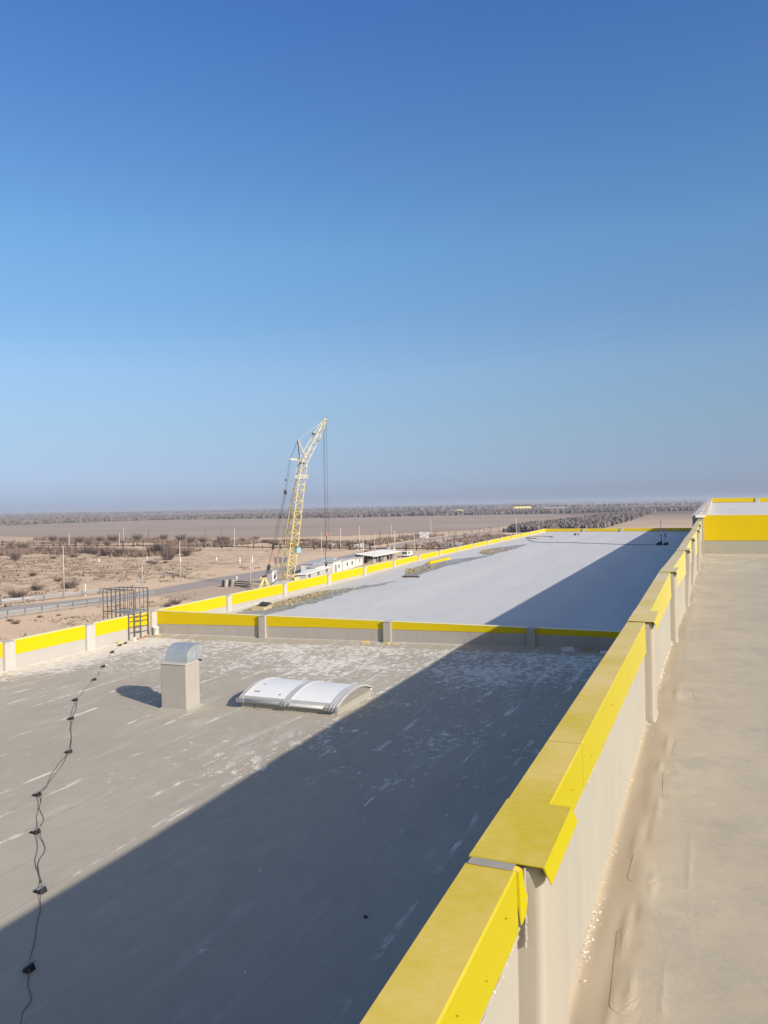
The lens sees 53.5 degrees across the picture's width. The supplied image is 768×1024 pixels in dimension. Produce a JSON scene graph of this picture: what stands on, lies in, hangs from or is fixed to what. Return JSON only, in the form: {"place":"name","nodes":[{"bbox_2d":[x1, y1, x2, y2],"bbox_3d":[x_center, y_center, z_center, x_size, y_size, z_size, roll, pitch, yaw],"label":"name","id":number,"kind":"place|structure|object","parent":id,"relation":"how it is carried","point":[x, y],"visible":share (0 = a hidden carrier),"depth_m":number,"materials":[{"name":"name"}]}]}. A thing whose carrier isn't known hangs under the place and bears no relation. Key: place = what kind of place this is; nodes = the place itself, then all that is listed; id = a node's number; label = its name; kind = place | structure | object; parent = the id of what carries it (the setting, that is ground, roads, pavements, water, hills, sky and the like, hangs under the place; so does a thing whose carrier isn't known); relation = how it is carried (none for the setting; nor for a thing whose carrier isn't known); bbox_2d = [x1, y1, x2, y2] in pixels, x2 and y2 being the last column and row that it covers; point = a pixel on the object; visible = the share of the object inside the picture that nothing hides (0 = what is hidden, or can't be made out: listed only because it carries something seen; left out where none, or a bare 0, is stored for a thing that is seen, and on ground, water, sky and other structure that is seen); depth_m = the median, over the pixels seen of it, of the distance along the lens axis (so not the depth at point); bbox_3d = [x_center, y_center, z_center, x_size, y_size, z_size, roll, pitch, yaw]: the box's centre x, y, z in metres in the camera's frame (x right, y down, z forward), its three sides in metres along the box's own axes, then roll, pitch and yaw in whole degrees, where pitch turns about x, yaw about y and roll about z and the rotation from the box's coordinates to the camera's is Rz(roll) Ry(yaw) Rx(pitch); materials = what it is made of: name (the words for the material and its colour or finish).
{"place":"outdoors","nodes":[
{"label":"outdoors","id":0,"kind":"place"},
{"bbox_2d":[138,549,320,550],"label":"dirt track","id":1,"kind":"structure","parent":0,"point":[261,550],"depth_m":307.10,"materials":[{"name":"soil"}]},
{"bbox_2d":[0,530,501,611],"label":"road","id":2,"kind":"structure","parent":0,"point":[204,583],"depth_m":177.30,"materials":[{"name":"asphalt"}]},
{"bbox_2d":[0,514,581,537],"bbox_3d":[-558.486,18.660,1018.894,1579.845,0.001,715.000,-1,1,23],"label":"field","id":3,"kind":"structure","parent":0,"point":[246,528],"depth_m":689.32,"materials":[{"name":"soil"}]},
{"bbox_2d":[0,500,705,641],"bbox_3d":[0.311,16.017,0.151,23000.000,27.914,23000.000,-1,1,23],"label":"ground","id":4,"kind":"structure","parent":0,"point":[226,563],"depth_m":244.24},
{"bbox_2d":[3,543,18,549],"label":"bare shrub","id":5,"kind":"object","parent":4,"relation":"on","point":[10,546],"visible":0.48,"depth_m":333.43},
{"bbox_2d":[9,619,20,623],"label":"bare shrub","id":6,"kind":"object","parent":4,"relation":"on","point":[16,622],"visible":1,"depth_m":118.94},
{"bbox_2d":[9,549,23,559],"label":"bare shrub","id":7,"kind":"object","parent":4,"relation":"on","point":[13,556],"visible":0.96,"depth_m":277.43,"materials":[{"name":"plant"}]},
{"bbox_2d":[6,586,32,597],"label":"bare shrub","id":8,"kind":"object","parent":4,"relation":"on","point":[19,594],"visible":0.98,"depth_m":155.76,"materials":[{"name":"plant"}]},
{"bbox_2d":[14,539,32,548],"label":"bare shrub","id":9,"kind":"object","parent":4,"relation":"on","point":[27,544],"visible":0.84,"depth_m":344.58,"materials":[{"name":"plant"}]},
{"bbox_2d":[25,571,38,575],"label":"bare shrub","id":10,"kind":"object","parent":4,"relation":"on","point":[32,573],"visible":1,"depth_m":206.78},
{"bbox_2d":[27,582,45,590],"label":"bare shrub","id":11,"kind":"object","parent":4,"relation":"on","point":[39,587],"visible":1,"depth_m":168.90,"materials":[{"name":"plant"}]},
{"bbox_2d":[33,545,46,551],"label":"bare shrub","id":12,"kind":"object","parent":4,"relation":"on","point":[39,547],"visible":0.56,"depth_m":325.18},
{"bbox_2d":[47,534,58,541],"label":"bare shrub","id":13,"kind":"object","parent":4,"relation":"on","point":[53,538],"visible":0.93,"depth_m":436.86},
{"bbox_2d":[63,549,64,592],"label":"street lamp","id":14,"kind":"object","parent":4,"relation":"on","point":[63,572],"visible":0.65,"depth_m":159.39,"materials":[{"name":"metal"}]},
{"bbox_2d":[59,535,70,541],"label":"bare shrub","id":15,"kind":"object","parent":4,"relation":"on","point":[61,539],"visible":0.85,"depth_m":424.93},
{"bbox_2d":[0,585,132,604],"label":"guardrail","id":16,"kind":"object","parent":4,"relation":"on","point":[43,596],"visible":0.82,"depth_m":151.29,"materials":[{"name":"metal"}]},
{"bbox_2d":[59,545,74,552],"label":"bare shrub","id":17,"kind":"object","parent":4,"relation":"on","point":[68,548],"visible":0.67,"depth_m":310.54,"materials":[{"name":"plant"}]},
{"bbox_2d":[57,578,82,588],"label":"bare shrub","id":18,"kind":"object","parent":4,"relation":"on","point":[74,584],"visible":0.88,"depth_m":172.12,"materials":[{"name":"plant"}]},
{"bbox_2d":[0,591,154,617],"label":"guardrail","id":19,"kind":"object","parent":4,"relation":"on","point":[8,612],"visible":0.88,"depth_m":135.12,"materials":[{"name":"metal"}]},
{"bbox_2d":[72,536,86,541],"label":"bare shrub","id":20,"kind":"object","parent":4,"relation":"on","point":[80,540],"visible":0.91,"depth_m":413.47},
{"bbox_2d":[82,543,98,553],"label":"bare shrub","id":21,"kind":"object","parent":4,"relation":"on","point":[86,550],"visible":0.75,"depth_m":310.30,"materials":[{"name":"plant"}]},
{"bbox_2d":[88,547,99,554],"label":"bare shrub","id":22,"kind":"object","parent":4,"relation":"on","point":[93,551],"visible":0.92,"depth_m":301.35,"materials":[{"name":"plant"}]},
{"bbox_2d":[95,535,106,540],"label":"bare shrub","id":23,"kind":"object","parent":4,"relation":"on","point":[101,538],"visible":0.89,"depth_m":422.12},
{"bbox_2d":[98,545,113,555],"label":"bare shrub","id":24,"kind":"object","parent":4,"relation":"on","point":[103,551],"visible":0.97,"depth_m":292.09,"materials":[{"name":"plant"}]},
{"bbox_2d":[106,532,123,541],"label":"bare shrub","id":25,"kind":"object","parent":4,"relation":"on","point":[113,538],"visible":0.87,"depth_m":411.48,"materials":[{"name":"plant"}]},
{"bbox_2d":[110,544,128,555],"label":"bare shrub","id":26,"kind":"object","parent":4,"relation":"on","point":[117,550],"visible":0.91,"depth_m":287.09,"materials":[{"name":"plant"}]},
{"bbox_2d":[121,547,137,553],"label":"bare shrub","id":27,"kind":"object","parent":4,"relation":"on","point":[131,550],"visible":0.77,"depth_m":289.51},
{"bbox_2d":[0,549,266,638],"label":"dry tufts","id":28,"kind":"object","parent":4,"relation":"on","point":[74,574],"visible":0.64,"depth_m":214.26,"materials":[{"name":"brown plant"}]},
{"bbox_2d":[131,533,145,540],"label":"bare shrub","id":29,"kind":"object","parent":4,"relation":"on","point":[137,537],"visible":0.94,"depth_m":426.82,"materials":[{"name":"plant"}]},
{"bbox_2d":[142,558,156,591],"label":"street lamp","id":30,"kind":"object","parent":4,"relation":"on","point":[142,571],"visible":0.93,"depth_m":157.28,"materials":[{"name":"metal"}]},
{"bbox_2d":[143,543,162,551],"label":"bare shrub","id":31,"kind":"object","parent":4,"relation":"on","point":[151,547],"visible":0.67,"depth_m":292.41,"materials":[{"name":"plant"}]},
{"bbox_2d":[149,536,178,554],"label":"bare shrub","id":32,"kind":"object","parent":4,"relation":"on","point":[157,547],"visible":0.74,"depth_m":291.68,"materials":[{"name":"plant"}]},
{"bbox_2d":[157,548,175,559],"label":"bare shrub","id":33,"kind":"object","parent":4,"relation":"on","point":[169,556],"visible":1,"depth_m":261.06,"materials":[{"name":"plant"}]},
{"bbox_2d":[163,602,171,606],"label":"bare shrub","id":34,"kind":"object","parent":4,"relation":"on","point":[167,605],"visible":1,"depth_m":136.05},
{"bbox_2d":[166,544,184,554],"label":"bare shrub","id":35,"kind":"object","parent":4,"relation":"on","point":[177,551],"visible":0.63,"depth_m":290.71,"materials":[{"name":"plant"}]},
{"bbox_2d":[168,598,184,604],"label":"bare shrub","id":36,"kind":"object","parent":4,"relation":"on","point":[177,602],"visible":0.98,"depth_m":139.69,"materials":[{"name":"plant"}]},
{"bbox_2d":[179,541,180,581],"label":"street lamp","id":37,"kind":"object","parent":4,"relation":"on","point":[180,563],"visible":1,"depth_m":181.10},
{"bbox_2d":[174,533,187,540],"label":"bare shrub","id":38,"kind":"object","parent":4,"relation":"on","point":[178,537],"visible":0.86,"depth_m":408.81,"materials":[{"name":"plant"}]},
{"bbox_2d":[179,546,194,555],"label":"bare shrub","id":39,"kind":"object","parent":4,"relation":"on","point":[184,551],"visible":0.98,"depth_m":279.99,"materials":[{"name":"plant"}]},
{"bbox_2d":[187,535,197,542],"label":"bare shrub","id":40,"kind":"object","parent":4,"relation":"on","point":[191,539],"visible":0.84,"depth_m":387.61,"materials":[{"name":"plant"}]},
{"bbox_2d":[198,535,208,542],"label":"bare shrub","id":41,"kind":"object","parent":4,"relation":"on","point":[202,540],"visible":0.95,"depth_m":384.75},
{"bbox_2d":[0,540,465,550],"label":"rail fence","id":42,"kind":"object","parent":4,"relation":"on","point":[313,547],"visible":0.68,"depth_m":322.07,"materials":[{"name":"wood"}]},
{"bbox_2d":[0,532,514,556],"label":"scrub","id":43,"kind":"object","parent":4,"relation":"on","point":[249,540],"visible":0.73,"depth_m":356.96,"materials":[{"name":"plant"}]},
{"bbox_2d":[153,564,371,600],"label":"yard","id":44,"kind":"structure","parent":4,"relation":"on","point":[207,592],"depth_m":161.92,"materials":[{"name":"sand"}]},
{"bbox_2d":[250,551,268,589],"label":"street lamp","id":45,"kind":"object","parent":44,"relation":"on","point":[250,566],"visible":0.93,"depth_m":160.85,"materials":[{"name":"metal"}]},
{"bbox_2d":[265,569,277,583],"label":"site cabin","id":46,"kind":"object","parent":44,"relation":"on","point":[272,576],"visible":0.86,"depth_m":174.10,"materials":[{"name":"metal"}]},
{"bbox_2d":[258,418,327,587],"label":"crawler crane","id":47,"kind":"object","parent":44,"relation":"on","point":[282,580],"visible":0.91,"depth_m":160.25,"materials":[{"name":"yellow painted steel"},{"name":"dark steel"},{"name":"steel rope"}]},
{"bbox_2d":[295,566,331,578],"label":"site cabin","id":48,"kind":"object","parent":44,"relation":"on","point":[313,572],"visible":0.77,"depth_m":180.27,"materials":[{"name":"white metal"}]},
{"bbox_2d":[305,564,328,570],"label":"site cabin","id":49,"kind":"object","parent":44,"relation":"on","point":[316,566],"visible":0.39,"depth_m":186.63,"materials":[{"name":"metal"}]},
{"bbox_2d":[300,557,336,571],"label":"site cabin","id":50,"kind":"object","parent":44,"relation":"on","point":[309,563],"visible":0.32,"depth_m":199.24,"materials":[{"name":"metal"}]},
{"bbox_2d":[321,531,321,561],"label":"street lamp","id":51,"kind":"object","parent":44,"relation":"on","point":[321,546],"visible":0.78,"depth_m":198.06,"materials":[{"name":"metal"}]},
{"bbox_2d":[323,559,342,572],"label":"site cabin","id":52,"kind":"object","parent":44,"relation":"on","point":[336,564],"visible":0.88,"depth_m":199.50,"materials":[{"name":"metal"}]},
{"bbox_2d":[341,557,355,569],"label":"site cabin","id":53,"kind":"object","parent":44,"relation":"on","point":[348,562],"visible":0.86,"depth_m":211.04,"materials":[{"name":"metal"}]},
{"bbox_2d":[355,557,362,566],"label":"site cabin","id":54,"kind":"object","parent":44,"relation":"on","point":[358,561],"visible":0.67,"depth_m":221.01,"materials":[{"name":"metal"}]},
{"bbox_2d":[274,557,286,565],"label":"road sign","id":55,"kind":"object","parent":4,"relation":"on","point":[280,559],"visible":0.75,"depth_m":218.75,"materials":[{"name":"metal"}]},
{"bbox_2d":[295,547,300,553],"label":"water tank","id":56,"kind":"object","parent":4,"relation":"on","point":[299,550],"visible":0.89,"depth_m":282.24,"materials":[{"name":"blue paint"}]},
{"bbox_2d":[0,500,706,524],"bbox_3d":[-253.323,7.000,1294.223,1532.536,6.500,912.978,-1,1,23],"label":"bare wood","id":57,"kind":"object","parent":4,"relation":"on","point":[75,519],"visible":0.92,"depth_m":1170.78,"materials":[{"name":"plant"}]},
{"bbox_2d":[354,540,368,549],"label":"kiosk","id":58,"kind":"object","parent":4,"relation":"on","point":[356,545],"visible":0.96,"depth_m":299.90,"materials":[{"name":"white paint"}]},
{"bbox_2d":[354,549,400,563],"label":"open canopy","id":59,"kind":"object","parent":4,"relation":"on","point":[377,556],"visible":0.93,"depth_m":236.44,"materials":[{"name":"white metal"}]},
{"bbox_2d":[419,532,428,539],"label":"signboard","id":60,"kind":"object","parent":4,"relation":"on","point":[424,535],"visible":0.92,"depth_m":368.22,"materials":[{"name":"white paint"}]},
{"bbox_2d":[436,542,460,545],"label":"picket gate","id":61,"kind":"structure","parent":4,"relation":"on","point":[457,543],"depth_m":313.57,"materials":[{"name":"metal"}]},
{"bbox_2d":[513,505,530,508],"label":"farm shed","id":62,"kind":"structure","parent":4,"relation":"on","point":[522,506],"depth_m":1445.81,"materials":[{"name":"metal"}]},
{"bbox_2d":[502,509,656,531],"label":"bare wood","id":63,"kind":"object","parent":4,"relation":"on","point":[604,520],"visible":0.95,"depth_m":502.61,"materials":[{"name":"plant"}]},
{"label":"warehouse","id":64,"kind":"object","parent":4,"relation":"on","visible":0},
{"bbox_2d":[0,634,607,1023],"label":"roof","id":65,"kind":"structure","parent":64,"relation":"on","point":[221,855],"depth_m":13.74,"materials":[{"name":"concrete"}]},
{"bbox_2d":[22,959,35,973],"bbox_3d":[-4.306,5.530,9.241,0.115,0.103,0.180,-1,1,23],"label":"conductor holder","id":66,"kind":"object","parent":65,"relation":"on","point":[28,966],"visible":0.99,"depth_m":9.21,"materials":[{"name":"black plastic"}]},
{"bbox_2d":[29,826,40,834],"bbox_3d":[-6.109,5.587,13.341,0.177,0.103,0.180,-1,1,23],"label":"conductor holder","id":67,"kind":"object","parent":65,"relation":"on","point":[33,831],"visible":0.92,"depth_m":13.30,"materials":[{"name":"black plastic"}]},
{"bbox_2d":[32,790,41,796],"bbox_3d":[-6.914,5.613,15.166,0.177,0.103,0.180,-1,1,23],"label":"conductor holder","id":68,"kind":"object","parent":65,"relation":"on","point":[37,794],"visible":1,"depth_m":15.12,"materials":[{"name":"black plastic"}]},
{"bbox_2d":[33,883,47,894],"bbox_3d":[-5.055,5.553,11.205,0.177,0.103,0.180,-1,1,23],"label":"conductor holder","id":69,"kind":"object","parent":65,"relation":"on","point":[38,890],"visible":0.98,"depth_m":11.17,"materials":[{"name":"black plastic"}]},
{"bbox_2d":[38,704,76,881],"bbox_3d":[-7.326,5.621,17.227,0.417,0.208,12.402,-1,1,-19],"label":"conductor wire","id":70,"kind":"object","parent":65,"relation":"on","point":[41,798],"visible":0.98,"depth_m":14.72,"materials":[{"name":"metal"}]},
{"bbox_2d":[20,641,127,1023],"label":"conductor wire","id":71,"kind":"object","parent":65,"relation":"on","point":[38,873],"visible":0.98,"depth_m":11.06,"materials":[{"name":"metal"}]},
{"bbox_2d":[0,610,157,671],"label":"parapet wall","id":72,"kind":"structure","parent":65,"relation":"on","point":[29,650],"depth_m":31.14,"materials":[{"name":"concrete"}]},
{"bbox_2d":[102,587,148,639],"bbox_3d":[-12.049,4.659,35.218,1.848,2.250,1.322,-1,1,23],"label":"ladder cage","id":73,"kind":"object","parent":65,"relation":"on","point":[129,610],"visible":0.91,"depth_m":35.22,"materials":[{"name":"grey paint"}]},
{"bbox_2d":[152,626,158,634],"bbox_3d":[-10.664,5.560,35.629,0.329,0.375,0.316,-1,1,23],"label":"bucket","id":74,"kind":"object","parent":65,"relation":"on","point":[155,630],"visible":0.99,"depth_m":35.51,"materials":[{"name":"white paint"}]},
{"bbox_2d":[158,642,203,711],"bbox_3d":[-5.815,4.721,21.923,1.070,1.854,0.977,-1,1,23],"label":"roof vent","id":75,"kind":"object","parent":65,"relation":"on","point":[180,687],"visible":0.99,"depth_m":21.62,"materials":[{"name":"metal"}]},
{"bbox_2d":[236,677,372,714],"bbox_3d":[-2.236,5.243,21.981,3.172,0.610,2.460,-1,1,23],"label":"skylight","id":76,"kind":"object","parent":65,"relation":"on","point":[306,696],"visible":0.99,"depth_m":21.31,"materials":[{"name":"plastic"}]},
{"bbox_2d":[157,610,620,649],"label":"parapet wall","id":77,"kind":"structure","parent":65,"relation":"on","point":[242,625],"depth_m":31.59,"materials":[{"name":"paint"}]},
{"bbox_2d":[561,647,574,651],"bbox_3d":[6.783,5.051,28.107,0.521,0.157,0.251,-1,1,14],"label":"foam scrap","id":78,"kind":"object","parent":65,"relation":"on","point":[567,649],"visible":1,"depth_m":28.00,"materials":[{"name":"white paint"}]},
{"bbox_2d":[582,647,590,651],"bbox_3d":[7.439,5.034,27.933,0.339,0.145,0.182,-1,1,-1],"label":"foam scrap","id":79,"kind":"object","parent":65,"relation":"on","point":[586,649],"visible":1,"depth_m":27.86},
{"bbox_2d":[225,532,688,630],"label":"roof","id":80,"kind":"structure","parent":64,"relation":"on","point":[583,582],"depth_m":48.61,"materials":[{"name":"concrete"}]},
{"bbox_2d":[237,581,394,614],"bbox_3d":[-3.510,5.131,47.217,2.932,0.258,16.167,-1,1,29],"label":"worn patch","id":81,"kind":"object","parent":80,"relation":"on","point":[272,610],"visible":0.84,"depth_m":44.07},
{"bbox_2d":[250,604,271,610],"bbox_3d":[-6.723,5.214,41.865,0.840,0.270,1.000,-1,1,23],"label":"foam stack","id":82,"kind":"object","parent":81,"relation":"on","point":[260,607],"visible":0.79,"depth_m":41.55,"materials":[{"name":"plastic"}]},
{"bbox_2d":[259,602,270,605],"bbox_3d":[-6.543,5.030,41.836,0.559,0.150,0.617,-1,1,13],"label":"dark sheet","id":83,"kind":"object","parent":82,"relation":"on","point":[265,603],"visible":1,"depth_m":41.77,"materials":[{"name":"metal"}]},
{"bbox_2d":[248,587,359,610],"bbox_3d":[-4.600,5.139,45.984,2.731,0.256,10.160,-1,1,23],"label":"foam rubble","id":84,"kind":"object","parent":81,"relation":"on","point":[304,596],"visible":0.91,"depth_m":45.53,"materials":[{"name":"plastic"}]},
{"bbox_2d":[155,529,544,612],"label":"parapet wall","id":85,"kind":"structure","parent":80,"relation":"on","point":[228,602],"depth_m":48.72,"materials":[{"name":"paint"}]},
{"bbox_2d":[405,555,489,575],"bbox_3d":[5.295,4.502,65.721,2.867,0.272,21.003,-1,1,25],"label":"worn patch","id":86,"kind":"object","parent":80,"relation":"on","point":[448,562],"visible":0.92,"depth_m":64.98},
{"bbox_2d":[405,565,442,574],"bbox_3d":[2.743,4.585,60.787,2.535,0.218,6.462,-1,1,23],"label":"foam rubble","id":87,"kind":"object","parent":86,"relation":"on","point":[410,570],"visible":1,"depth_m":60.52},
{"bbox_2d":[428,557,449,563],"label":"yellow flashing","id":88,"kind":"object","parent":86,"relation":"on","point":[438,560],"visible":1,"depth_m":67.19,"materials":[{"name":"metal"}]},
{"bbox_2d":[482,544,525,554],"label":"worn patch","id":89,"kind":"object","parent":80,"relation":"on","point":[513,546],"visible":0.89,"depth_m":83.44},
{"bbox_2d":[527,539,654,544],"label":"power cable","id":90,"kind":"object","parent":80,"relation":"on","point":[592,543],"visible":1,"depth_m":89.87,"materials":[{"name":"metal"}]},
{"bbox_2d":[545,528,691,531],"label":"parapet wall","id":91,"kind":"structure","parent":80,"relation":"on","point":[625,530],"depth_m":119.72,"materials":[{"name":"paint"}]},
{"bbox_2d":[655,533,668,544],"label":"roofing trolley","id":92,"kind":"object","parent":80,"relation":"on","point":[660,543],"visible":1,"depth_m":84.41,"materials":[{"name":"black metal"}]},
{"bbox_2d":[0,0,767,512],"label":"sky","id":93,"kind":"structure","parent":0,"point":[506,251],"materials":[{"name":"blue"}]},
{"bbox_2d":[402,550,412,556],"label":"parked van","id":94,"kind":"object","parent":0,"point":[408,553],"visible":0.94,"depth_m":252.00,"materials":[{"name":"white paint"}]},
{"bbox_2d":[440,533,501,547],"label":"road","id":95,"kind":"structure","parent":0,"point":[485,539],"depth_m":416.64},
{"bbox_2d":[613,519,691,526],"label":"dirt track","id":96,"kind":"structure","parent":0,"point":[656,523],"depth_m":555.86,"materials":[{"name":"soil"}]},
{"bbox_2d":[569,554,767,1023],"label":"roof","id":97,"kind":"structure","parent":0,"point":[679,935],"depth_m":4.32,"materials":[{"name":"concrete"}]},
{"bbox_2d":[360,521,701,1023],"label":"parapet wall","id":98,"kind":"structure","parent":97,"relation":"on","point":[500,938],"depth_m":2.44,"materials":[{"name":"yellow metal"}]},
{"bbox_2d":[577,609,730,981],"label":"plaster crumbs","id":99,"kind":"object","parent":97,"relation":"on","point":[616,844],"visible":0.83,"depth_m":3.74,"materials":[{"name":"paint"}]},
{"bbox_2d":[695,515,704,554],"bbox_3d":[11.140,0.817,26.794,0.320,1.430,0.640,-1,1,23],"label":"corner post","id":100,"kind":"object","parent":97,"relation":"on","point":[700,518],"visible":0.53,"depth_m":26.51,"materials":[{"name":"white concrete"}]},
{"bbox_2d":[710,502,767,514],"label":"roof","id":101,"kind":"structure","parent":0,"point":[739,508],"depth_m":69.07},
{"bbox_2d":[692,498,711,524],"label":"parapet wall","id":102,"kind":"structure","parent":101,"relation":"on","point":[705,508],"depth_m":38.62,"materials":[{"name":"concrete"}]},
{"bbox_2d":[704,514,767,554],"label":"parapet wall","id":103,"kind":"structure","parent":101,"relation":"on","point":[746,534],"depth_m":26.25,"materials":[{"name":"paint"}]},
{"bbox_2d":[711,498,767,502],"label":"parapet wall","id":104,"kind":"structure","parent":101,"relation":"on","point":[730,500],"depth_m":113.44,"materials":[{"name":"paint"}]},
{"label":"foam bed","id":105,"kind":"object","parent":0,"visible":0},
{"bbox_2d":[479,548,513,552],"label":"foam rubble","id":106,"kind":"object","parent":105,"relation":"on","point":[488,551],"visible":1,"depth_m":79.75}
]}

